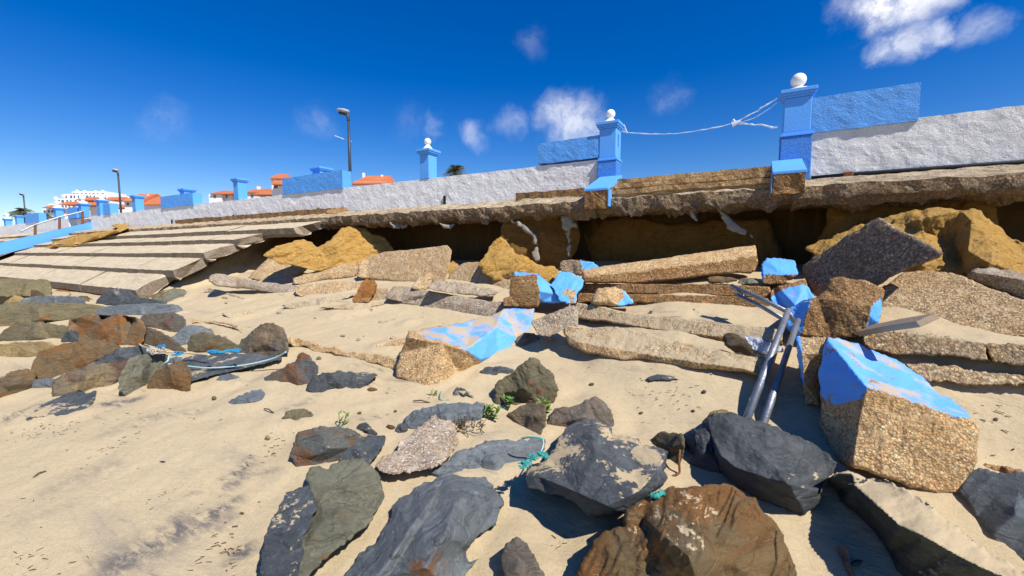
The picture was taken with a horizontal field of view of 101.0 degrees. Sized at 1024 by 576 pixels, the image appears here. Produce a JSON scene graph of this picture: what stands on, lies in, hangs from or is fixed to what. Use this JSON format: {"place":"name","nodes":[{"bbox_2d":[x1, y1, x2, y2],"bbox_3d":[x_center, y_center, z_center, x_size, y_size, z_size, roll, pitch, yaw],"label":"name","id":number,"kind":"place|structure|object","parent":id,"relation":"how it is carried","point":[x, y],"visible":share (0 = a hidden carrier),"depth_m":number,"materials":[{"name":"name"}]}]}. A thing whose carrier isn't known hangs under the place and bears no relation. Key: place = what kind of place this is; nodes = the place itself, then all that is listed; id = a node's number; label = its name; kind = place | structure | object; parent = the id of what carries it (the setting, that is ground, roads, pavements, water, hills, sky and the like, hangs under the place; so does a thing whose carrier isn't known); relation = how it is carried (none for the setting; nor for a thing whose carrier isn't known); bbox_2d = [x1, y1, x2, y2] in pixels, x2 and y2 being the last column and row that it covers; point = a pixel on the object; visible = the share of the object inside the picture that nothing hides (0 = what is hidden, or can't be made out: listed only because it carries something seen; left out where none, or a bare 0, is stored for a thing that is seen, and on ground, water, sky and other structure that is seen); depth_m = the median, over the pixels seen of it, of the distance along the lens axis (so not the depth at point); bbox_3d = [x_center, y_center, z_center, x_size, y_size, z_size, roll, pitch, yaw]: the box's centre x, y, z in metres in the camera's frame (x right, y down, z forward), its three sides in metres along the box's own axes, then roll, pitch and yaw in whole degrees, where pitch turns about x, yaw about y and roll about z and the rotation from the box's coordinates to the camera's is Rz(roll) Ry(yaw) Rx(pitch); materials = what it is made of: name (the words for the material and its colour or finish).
{"place":"outdoors","nodes":[
{"label":"outdoors","id":0,"kind":"place"},
{"bbox_2d":[0,207,80,234],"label":"white parapet","id":1,"kind":"structure","parent":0,"point":[35,218],"depth_m":20.32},
{"bbox_2d":[42,190,129,224],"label":"apartment building","id":2,"kind":"structure","parent":0,"point":[70,200],"depth_m":98.29,"materials":[{"name":"concrete"}]},
{"bbox_2d":[122,194,163,211],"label":"house","id":3,"kind":"structure","parent":0,"point":[151,201],"depth_m":70.14,"materials":[{"name":"ceramic"}]},
{"bbox_2d":[209,186,271,202],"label":"house","id":4,"kind":"structure","parent":0,"point":[221,196],"depth_m":60.07,"materials":[{"name":"ceramic"}]},
{"bbox_2d":[263,226,393,270],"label":"sand bank","id":5,"kind":"structure","parent":0,"point":[353,244],"depth_m":8.08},
{"bbox_2d":[0,201,1023,575],"bbox_3d":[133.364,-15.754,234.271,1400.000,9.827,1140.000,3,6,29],"label":"sand ground","id":6,"kind":"structure","parent":0,"point":[104,519],"depth_m":2.89,"materials":[{"name":"sand"}]},
{"bbox_2d":[0,368,36,397],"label":"boulder","id":7,"kind":"object","parent":6,"relation":"on","point":[15,381],"visible":0.98,"depth_m":4.26,"materials":[{"name":"brown stone"}]},
{"bbox_2d":[0,278,51,296],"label":"boulder","id":8,"kind":"object","parent":6,"relation":"on","point":[9,287],"visible":0.91,"depth_m":9.19,"materials":[{"name":"beige stone"}]},
{"bbox_2d":[0,341,55,356],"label":"boulder","id":9,"kind":"object","parent":6,"relation":"on","point":[25,349],"visible":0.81,"depth_m":5.50,"materials":[{"name":"stone"}]},
{"bbox_2d":[0,321,67,340],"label":"boulder","id":10,"kind":"object","parent":6,"relation":"on","point":[27,330],"visible":0.91,"depth_m":6.21,"materials":[{"name":"beige stone"}]},
{"bbox_2d":[0,301,104,326],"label":"boulder","id":11,"kind":"object","parent":6,"relation":"on","point":[15,312],"visible":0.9,"depth_m":7.22,"materials":[{"name":"beige stone"}]},
{"bbox_2d":[21,295,85,303],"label":"boulder","id":12,"kind":"object","parent":6,"relation":"on","point":[60,299],"visible":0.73,"depth_m":8.34,"materials":[{"name":"grey stone"}]},
{"bbox_2d":[26,391,96,420],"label":"boulder","id":13,"kind":"object","parent":6,"relation":"on","point":[67,403],"visible":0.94,"depth_m":3.84,"materials":[{"name":"beige stone"}]},
{"bbox_2d":[31,339,120,378],"bbox_3d":[-5.049,0.808,4.898,0.541,0.365,0.850,3,6,29],"label":"boulder","id":14,"kind":"object","parent":6,"relation":"on","point":[57,360],"visible":0.88,"depth_m":4.76,"materials":[{"name":"brown stone"}]},
{"bbox_2d":[51,360,126,396],"bbox_3d":[-4.268,0.911,4.297,0.621,0.321,0.476,-3,6,-35],"label":"boulder","id":15,"kind":"object","parent":6,"relation":"on","point":[87,377],"visible":0.91,"depth_m":4.19,"materials":[{"name":"beige stone"}]},
{"bbox_2d":[67,314,145,345],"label":"boulder","id":16,"kind":"object","parent":6,"relation":"on","point":[121,329],"visible":0.89,"depth_m":5.66,"materials":[{"name":"orange stone"}]},
{"bbox_2d":[96,287,136,305],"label":"boulder","id":17,"kind":"object","parent":6,"relation":"on","point":[115,296],"visible":0.84,"depth_m":7.85,"materials":[{"name":"black stone"}]},
{"bbox_2d":[92,344,150,363],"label":"boulder","id":18,"kind":"object","parent":6,"relation":"on","point":[123,353],"visible":0.46,"depth_m":4.84,"materials":[{"name":"black stone"}]},
{"bbox_2d":[96,303,182,315],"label":"boulder","id":19,"kind":"object","parent":6,"relation":"on","point":[137,309],"visible":0.77,"depth_m":6.97,"materials":[{"name":"grey stone"}]},
{"bbox_2d":[118,354,169,394],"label":"boulder","id":20,"kind":"object","parent":6,"relation":"on","point":[138,371],"visible":0.9,"depth_m":4.10,"materials":[{"name":"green stone"}]},
{"bbox_2d":[138,343,240,355],"bbox_3d":[-3.532,0.638,4.367,1.933,0.154,0.353,2,5,24],"label":"tangled rope","id":21,"kind":"object","parent":20,"relation":"on","point":[155,351],"visible":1,"depth_m":4.29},
{"bbox_2d":[140,312,185,331],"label":"boulder","id":22,"kind":"object","parent":6,"relation":"on","point":[171,322],"visible":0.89,"depth_m":5.98,"materials":[{"name":"grey stone"}]},
{"bbox_2d":[0,221,326,297],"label":"stepped revetment","id":23,"kind":"object","parent":6,"relation":"on","point":[142,264],"visible":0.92,"depth_m":10.04,"materials":[{"name":"concrete"}]},
{"bbox_2d":[45,223,128,248],"bbox_3d":[-14.254,-1.785,14.606,5.330,0.965,2.121,3,6,29],"label":"sand heap","id":24,"kind":"object","parent":23,"relation":"on","point":[71,241],"visible":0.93,"depth_m":13.85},
{"bbox_2d":[143,327,185,351],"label":"boulder","id":25,"kind":"object","parent":6,"relation":"on","point":[154,337],"visible":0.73,"depth_m":5.30,"materials":[{"name":"brown stone"}]},
{"bbox_2d":[147,361,191,391],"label":"boulder","id":26,"kind":"object","parent":6,"relation":"on","point":[176,375],"visible":0.94,"depth_m":3.96,"materials":[{"name":"brown stone"}]},
{"bbox_2d":[172,325,213,345],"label":"boulder","id":27,"kind":"object","parent":6,"relation":"on","point":[181,337],"visible":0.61,"depth_m":5.41,"materials":[{"name":"grey stone"}]},
{"bbox_2d":[187,332,240,352],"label":"boulder","id":28,"kind":"object","parent":6,"relation":"on","point":[201,342],"visible":0.83,"depth_m":4.92,"materials":[{"name":"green stone"}]},
{"bbox_2d":[182,353,281,381],"bbox_3d":[-2.998,0.794,4.511,0.997,0.199,0.955,-2,5,-26],"label":"boulder","id":29,"kind":"object","parent":6,"relation":"on","point":[220,360],"visible":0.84,"depth_m":4.38,"materials":[{"name":"stone"}]},
{"bbox_2d":[238,323,288,356],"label":"boulder","id":30,"kind":"object","parent":29,"relation":"on","point":[269,339],"visible":0.91,"depth_m":4.57,"materials":[{"name":"grey stone"}]},
{"bbox_2d":[209,273,298,292],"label":"broken beam","id":31,"kind":"structure","parent":6,"relation":"on","point":[221,280],"depth_m":7.50,"materials":[{"name":"grey concrete"}]},
{"bbox_2d":[249,258,306,280],"bbox_3d":[-4.767,-0.401,8.612,1.157,0.563,0.691,3,6,29],"label":"broken slab","id":32,"kind":"object","parent":6,"relation":"on","point":[269,269],"depth_m":8.59,"materials":[{"name":"concrete"}]},
{"bbox_2d":[260,485,317,575],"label":"boulder","id":33,"kind":"object","parent":6,"relation":"on","point":[282,550],"visible":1,"depth_m":1.89,"materials":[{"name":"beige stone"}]},
{"bbox_2d":[264,352,318,384],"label":"boulder","id":34,"kind":"object","parent":6,"relation":"on","point":[303,368],"visible":0.93,"depth_m":3.85,"materials":[{"name":"orange stone"}]},
{"bbox_2d":[282,292,354,308],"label":"stone slab","id":35,"kind":"structure","parent":6,"relation":"on","point":[325,300],"depth_m":6.38,"materials":[{"name":"stone"}]},
{"bbox_2d":[293,262,357,283],"bbox_3d":[-3.511,-0.286,7.983,1.216,0.408,0.359,-1,5,-8],"label":"broken block","id":36,"kind":"object","parent":6,"relation":"on","point":[345,270],"depth_m":7.86,"materials":[{"name":"concrete"}]},
{"bbox_2d":[289,426,364,466],"bbox_3d":[-1.206,1.047,2.772,0.514,0.299,0.382,0,5,-2],"label":"boulder","id":37,"kind":"object","parent":6,"relation":"on","point":[318,445],"visible":0.85,"depth_m":2.65,"materials":[{"name":"grey stone"}]},
{"bbox_2d":[294,281,360,296],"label":"broken beam","id":38,"kind":"structure","parent":6,"relation":"on","point":[319,288],"depth_m":6.93,"materials":[{"name":"concrete"}]},
{"bbox_2d":[68,196,613,234],"bbox_3d":[-7.693,-1.694,11.846,21.220,0.513,1.487,3,6,29],"label":"undercut shelf","id":39,"kind":"object","parent":6,"relation":"on","point":[524,209],"visible":0.62,"depth_m":7.60,"materials":[{"name":"concrete"}]},
{"bbox_2d":[175,208,342,223],"bbox_3d":[-7.100,-1.895,11.343,7.560,0.168,0.315,3,6,29],"label":"kerb strip","id":40,"kind":"object","parent":39,"relation":"on","point":[270,215],"visible":0.74,"depth_m":10.89,"materials":[{"name":"brown concrete"}]},
{"bbox_2d":[91,135,598,228],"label":"white parapet","id":41,"kind":"structure","parent":39,"relation":"on","point":[568,164],"depth_m":8.88,"materials":[{"name":"paint"}]},
{"bbox_2d":[415,138,440,179],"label":"gate pillar","id":42,"kind":"structure","parent":41,"relation":"on","point":[427,153],"depth_m":8.40,"materials":[{"name":"blue paint"}]},
{"bbox_2d":[516,188,584,200],"bbox_3d":[0.750,-1.518,6.896,1.438,0.164,0.310,3,6,29],"label":"kerb strip","id":43,"kind":"object","parent":39,"relation":"on","point":[578,192],"visible":0.57,"depth_m":6.80,"materials":[{"name":"stone"}]},
{"bbox_2d":[584,109,623,209],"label":"gate pillar","id":44,"kind":"structure","parent":39,"relation":"on","point":[598,193],"depth_m":6.50,"materials":[{"name":"blue paint"}]},
{"bbox_2d":[297,458,384,575],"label":"boulder","id":45,"kind":"object","parent":6,"relation":"on","point":[349,496],"visible":0.79,"depth_m":2.12,"materials":[{"name":"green stone"}]},
{"bbox_2d":[306,370,376,392],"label":"boulder","id":46,"kind":"object","parent":6,"relation":"on","point":[324,382],"visible":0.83,"depth_m":3.60,"materials":[{"name":"black stone"}]},
{"bbox_2d":[288,337,398,368],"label":"buried kerb","id":47,"kind":"structure","parent":6,"relation":"on","point":[388,362],"depth_m":4.26,"materials":[{"name":"concrete"}]},
{"bbox_2d":[339,435,385,464],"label":"boulder","id":48,"kind":"object","parent":6,"relation":"on","point":[367,450],"visible":0.64,"depth_m":2.63,"materials":[{"name":"grey stone"}]},
{"bbox_2d":[352,279,376,302],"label":"rusty stone","id":49,"kind":"object","parent":6,"relation":"on","point":[367,289],"visible":1,"depth_m":6.15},
{"bbox_2d":[357,245,451,281],"bbox_3d":[-1.845,-0.416,7.223,1.971,0.627,0.472,2,5,24],"label":"slab","id":50,"kind":"object","parent":6,"relation":"on","point":[412,265],"depth_m":7.15,"materials":[{"name":"concrete"}]},
{"bbox_2d":[375,414,458,474],"bbox_3d":[-0.602,1.031,2.720,0.497,0.264,0.735,-1,5,-13],"label":"pebble chunk","id":51,"kind":"object","parent":6,"relation":"on","point":[432,442],"visible":0.98,"depth_m":2.56,"materials":[{"name":"stone"}]},
{"bbox_2d":[343,473,503,575],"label":"boulder","id":52,"kind":"object","parent":6,"relation":"on","point":[437,526],"visible":1,"depth_m":1.83,"materials":[{"name":"grey stone"}]},
{"bbox_2d":[403,401,485,428],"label":"boulder","id":53,"kind":"object","parent":6,"relation":"on","point":[414,419],"visible":0.68,"depth_m":2.97,"materials":[{"name":"grey stone"}]},
{"bbox_2d":[385,286,505,315],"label":"broken beam","id":54,"kind":"structure","parent":6,"relation":"on","point":[423,298],"depth_m":5.54,"materials":[{"name":"grey concrete"}]},
{"bbox_2d":[428,279,497,296],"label":"broken beam","id":55,"kind":"structure","parent":54,"relation":"on","point":[454,287],"depth_m":5.53,"materials":[{"name":"grey concrete"}]},
{"bbox_2d":[396,308,533,384],"bbox_3d":[-0.400,0.574,4.378,0.900,0.620,1.867,3,6,29],"label":"painted slab","id":56,"kind":"object","parent":6,"relation":"on","point":[434,355],"depth_m":3.77,"materials":[{"name":"paint"}]},
{"bbox_2d":[448,262,510,289],"bbox_3d":[-0.439,-0.194,6.400,1.463,0.392,0.360,4,7,43],"label":"broken slab","id":57,"kind":"object","parent":6,"relation":"on","point":[469,271],"depth_m":6.49,"materials":[{"name":"concrete"}]},
{"bbox_2d":[431,438,545,476],"bbox_3d":[-0.135,1.038,2.566,0.694,0.247,0.338,0,5,-4],"label":"boulder","id":58,"kind":"object","parent":6,"relation":"on","point":[495,455],"visible":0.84,"depth_m":2.50,"materials":[{"name":"grey stone"}]},
{"bbox_2d":[7,309,1011,575],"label":"seaweed crumbs","id":59,"kind":"object","parent":6,"relation":"on","point":[275,455],"visible":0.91,"depth_m":2.34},
{"bbox_2d":[479,237,558,283],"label":"sand bank","id":60,"kind":"structure","parent":6,"relation":"on","point":[501,260],"depth_m":6.12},
{"bbox_2d":[500,537,544,575],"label":"boulder","id":61,"kind":"object","parent":6,"relation":"on","point":[517,558],"visible":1,"depth_m":1.73,"materials":[{"name":"grey stone"}]},
{"bbox_2d":[492,357,558,404],"bbox_3d":[0.102,0.737,3.287,0.524,0.390,0.469,-1,5,-7],"label":"boulder","id":62,"kind":"object","parent":6,"relation":"on","point":[530,380],"visible":0.83,"depth_m":3.16,"materials":[{"name":"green stone"}]},
{"bbox_2d":[506,401,546,434],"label":"boulder","id":63,"kind":"object","parent":6,"relation":"on","point":[531,416],"visible":0.81,"depth_m":2.84,"materials":[{"name":"brown stone"}]},
{"bbox_2d":[503,271,561,307],"bbox_3d":[0.253,0.014,5.016,0.731,0.422,0.506,2,5,19],"label":"painted block","id":64,"kind":"object","parent":6,"relation":"on","point":[530,290],"depth_m":4.86,"materials":[{"name":"brown concrete"}]},
{"bbox_2d":[500,218,579,267],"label":"earth bank","id":65,"kind":"structure","parent":6,"relation":"on","point":[552,242],"depth_m":6.79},
{"bbox_2d":[531,305,578,336],"bbox_3d":[0.418,0.316,4.085,0.478,0.306,0.299,0,5,-3],"label":"concrete wedge","id":66,"kind":"object","parent":6,"relation":"on","point":[550,324],"visible":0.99,"depth_m":3.99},
{"bbox_2d":[550,272,583,303],"bbox_3d":[0.646,-0.008,4.952,0.394,0.368,0.552,1,5,8],"label":"painted block","id":67,"kind":"object","parent":6,"relation":"on","point":[567,287],"depth_m":4.83,"materials":[{"name":"paint"}]},
{"bbox_2d":[560,259,598,275],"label":"painted block","id":68,"kind":"object","parent":6,"relation":"on","point":[577,267],"depth_m":5.45,"materials":[{"name":"concrete"}]},
{"bbox_2d":[547,396,613,426],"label":"boulder","id":69,"kind":"object","parent":6,"relation":"on","point":[597,408],"visible":0.73,"depth_m":2.83,"materials":[{"name":"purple stone"}]},
{"bbox_2d":[525,418,667,515],"bbox_3d":[0.463,0.975,2.273,0.761,0.374,0.845,4,7,42],"label":"boulder","id":70,"kind":"object","parent":6,"relation":"on","point":[590,467],"visible":0.99,"depth_m":2.04,"materials":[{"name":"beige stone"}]},
{"bbox_2d":[563,326,765,375],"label":"sagging slab","id":71,"kind":"structure","parent":6,"relation":"on","point":[619,343],"depth_m":3.42,"materials":[{"name":"concrete"}]},
{"bbox_2d":[723,333,752,355],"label":"flat stone","id":72,"kind":"object","parent":71,"relation":"on","point":[735,342],"visible":1,"depth_m":3.12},
{"bbox_2d":[651,431,684,464],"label":"boulder","id":73,"kind":"object","parent":6,"relation":"on","point":[672,443],"visible":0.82,"depth_m":2.39,"materials":[{"name":"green stone"}]},
{"bbox_2d":[577,293,769,306],"bbox_3d":[1.632,0.139,4.655,2.080,0.200,0.464,3,6,29],"label":"step","id":74,"kind":"object","parent":6,"relation":"on","point":[661,298],"visible":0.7,"depth_m":4.37,"materials":[{"name":"brown concrete"}]},
{"bbox_2d":[581,283,770,298],"bbox_3d":[1.745,0.032,4.891,2.169,0.222,0.554,3,6,29],"label":"step","id":75,"kind":"object","parent":6,"relation":"on","point":[717,290],"visible":0.79,"depth_m":4.58,"materials":[{"name":"brown concrete"}]},
{"bbox_2d":[575,302,782,345],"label":"sagging slab","id":76,"kind":"structure","parent":6,"relation":"on","point":[713,330],"depth_m":3.79,"materials":[{"name":"concrete"}]},
{"bbox_2d":[591,287,632,306],"bbox_3d":[1.069,0.088,4.527,0.438,0.203,0.326,1,5,12],"label":"pebble lump","id":77,"kind":"object","parent":76,"relation":"on","point":[611,297],"visible":1,"depth_m":4.43,"materials":[{"name":"concrete"}]},
{"bbox_2d":[575,483,796,575],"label":"boulder","id":78,"kind":"object","parent":6,"relation":"on","point":[723,529],"visible":0.98,"depth_m":1.57,"materials":[{"name":"orange stone"}]},
{"bbox_2d":[596,188,792,219],"bbox_3d":[2.571,-1.215,6.070,2.375,0.476,1.416,3,6,29],"label":"undercut shelf","id":79,"kind":"object","parent":6,"relation":"on","point":[725,200],"visible":0.69,"depth_m":5.47,"materials":[{"name":"concrete"}]},
{"bbox_2d":[612,166,772,197],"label":"entrance steps","id":80,"kind":"structure","parent":79,"relation":"on","point":[755,178],"depth_m":5.57,"materials":[{"name":"stone"}]},
{"bbox_2d":[771,73,817,195],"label":"gate pillar","id":81,"kind":"structure","parent":79,"relation":"on","point":[790,169],"depth_m":5.31,"materials":[{"name":"blue paint"}]},
{"bbox_2d":[688,428,722,472],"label":"boulder","id":82,"kind":"object","parent":6,"relation":"on","point":[705,458],"visible":0.89,"depth_m":2.27,"materials":[{"name":"black stone"}]},
{"bbox_2d":[730,284,800,423],"bbox_3d":[1.881,0.426,3.076,0.462,0.808,1.450,2,5,23],"label":"fallen handrail","id":83,"kind":"object","parent":6,"relation":"on","point":[760,384],"visible":0.91,"depth_m":2.90,"materials":[{"name":"metal"}]},
{"bbox_2d":[701,412,836,514],"bbox_3d":[1.323,0.922,2.217,0.636,0.445,0.792,3,6,29],"label":"boulder","id":84,"kind":"object","parent":6,"relation":"on","point":[777,466],"visible":1,"depth_m":2.03,"materials":[{"name":"black stone"}]},
{"bbox_2d":[761,258,797,284],"bbox_3d":[2.771,-0.178,4.384,0.329,0.270,0.539,3,6,29],"label":"painted block","id":85,"kind":"object","parent":6,"relation":"on","point":[777,271],"depth_m":4.24,"materials":[{"name":"paint"}]},
{"bbox_2d":[771,280,814,307],"bbox_3d":[2.650,0.209,3.991,0.368,0.579,0.681,3,6,29],"label":"painted block","id":86,"kind":"object","parent":6,"relation":"on","point":[788,295],"depth_m":3.92,"materials":[{"name":"paint"}]},
{"bbox_2d":[796,336,825,405],"bbox_3d":[1.936,0.548,2.752,0.166,0.493,0.473,3,6,35],"label":"thin block","id":87,"kind":"object","parent":6,"relation":"on","point":[809,353],"depth_m":2.60,"materials":[{"name":"stone"}]},
{"bbox_2d":[786,277,884,339],"bbox_3d":[2.530,0.164,3.321,0.670,0.517,0.632,3,6,29],"label":"broken block","id":88,"kind":"object","parent":6,"relation":"on","point":[842,307],"depth_m":3.10,"materials":[{"name":"brown concrete"}]},
{"bbox_2d":[803,218,942,295],"bbox_3d":[3.133,-0.247,3.769,0.436,0.753,1.201,-2,5,-22],"label":"dark slab","id":89,"kind":"object","parent":6,"relation":"on","point":[878,251],"depth_m":3.66,"materials":[{"name":"concrete"}]},
{"bbox_2d":[818,337,979,493],"bbox_3d":[2.152,0.682,2.429,0.679,0.703,1.127,3,6,29],"label":"blue topped block","id":90,"kind":"object","parent":6,"relation":"on","point":[883,415],"depth_m":2.07,"materials":[{"name":"concrete"}]},
{"bbox_2d":[856,313,938,336],"bbox_3d":[2.351,0.234,2.603,0.112,0.229,0.485,1,5,7],"label":"wooden plank","id":91,"kind":"object","parent":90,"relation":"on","point":[909,322],"visible":1,"depth_m":2.52,"materials":[{"name":"grey wood"}]},
{"bbox_2d":[810,200,998,259],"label":"earth bank","id":92,"kind":"structure","parent":6,"relation":"on","point":[839,221],"depth_m":4.81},
{"bbox_2d":[788,164,1023,214],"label":"undercut shelf","id":93,"kind":"object","parent":6,"relation":"on","point":[998,185],"visible":0.89,"depth_m":4.42,"materials":[{"name":"concrete"}]},
{"bbox_2d":[810,82,1023,178],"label":"white parapet","id":94,"kind":"structure","parent":93,"relation":"on","point":[886,128],"depth_m":4.89,"materials":[{"name":"paint"}]},
{"bbox_2d":[811,160,1023,179],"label":"black pipe","id":95,"kind":"object","parent":93,"relation":"on","point":[919,169],"visible":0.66,"depth_m":4.80,"materials":[{"name":"metal"}]},
{"bbox_2d":[805,207,1023,278],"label":"sand bank","id":96,"kind":"structure","parent":6,"relation":"on","point":[965,242],"depth_m":3.73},
{"bbox_2d":[827,470,1023,575],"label":"boulder","id":97,"kind":"object","parent":6,"relation":"on","point":[918,536],"visible":0.97,"depth_m":1.56,"materials":[{"name":"beige stone"}]},
{"bbox_2d":[863,330,988,360],"bbox_3d":[2.695,0.379,2.795,0.440,0.204,0.607,-5,7,-44],"label":"slab edge","id":98,"kind":"object","parent":6,"relation":"on","point":[896,342],"visible":0.98,"depth_m":2.65,"materials":[{"name":"concrete"}]},
{"bbox_2d":[882,270,1023,336],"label":"slab","id":99,"kind":"object","parent":6,"relation":"on","point":[958,299],"depth_m":3.14,"materials":[{"name":"concrete"}]},
{"bbox_2d":[905,363,1023,385],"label":"slab edge","id":100,"kind":"object","parent":6,"relation":"on","point":[935,373],"visible":1,"depth_m":2.46,"materials":[{"name":"concrete"}]},
{"bbox_2d":[959,468,1023,559],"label":"boulder","id":101,"kind":"object","parent":6,"relation":"on","point":[995,500],"visible":0.95,"depth_m":1.82,"materials":[{"name":"grey stone"}]},
{"bbox_2d":[967,267,1023,297],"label":"grey slab","id":102,"kind":"object","parent":6,"relation":"on","point":[1009,281],"depth_m":3.25,"materials":[{"name":"concrete"}]},
{"bbox_2d":[982,343,1023,365],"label":"slab edge","id":103,"kind":"object","parent":6,"relation":"on","point":[1012,354],"visible":0.99,"depth_m":2.45,"materials":[{"name":"concrete"}]},
{"bbox_2d":[0,0,1023,225],"label":"sky","id":104,"kind":"structure","parent":0,"point":[168,95],"materials":[{"name":"blue"}]},
{"bbox_2d":[582,245,757,283],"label":"long beam","id":105,"kind":"structure","parent":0,"point":[743,259],"depth_m":4.85,"materials":[{"name":"concrete"}]},
{"bbox_2d":[584,217,782,265],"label":"earth bank","id":106,"kind":"structure","parent":0,"point":[626,239],"depth_m":6.42,"materials":[{"name":"soil"}]},
{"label":"promenade pavement","id":107,"kind":"structure","parent":0,"visible":0},
{"bbox_2d":[0,222,91,254],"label":"stair wall","id":108,"kind":"structure","parent":107,"relation":"on","point":[9,246],"depth_m":15.81,"materials":[{"name":"blue paint"}]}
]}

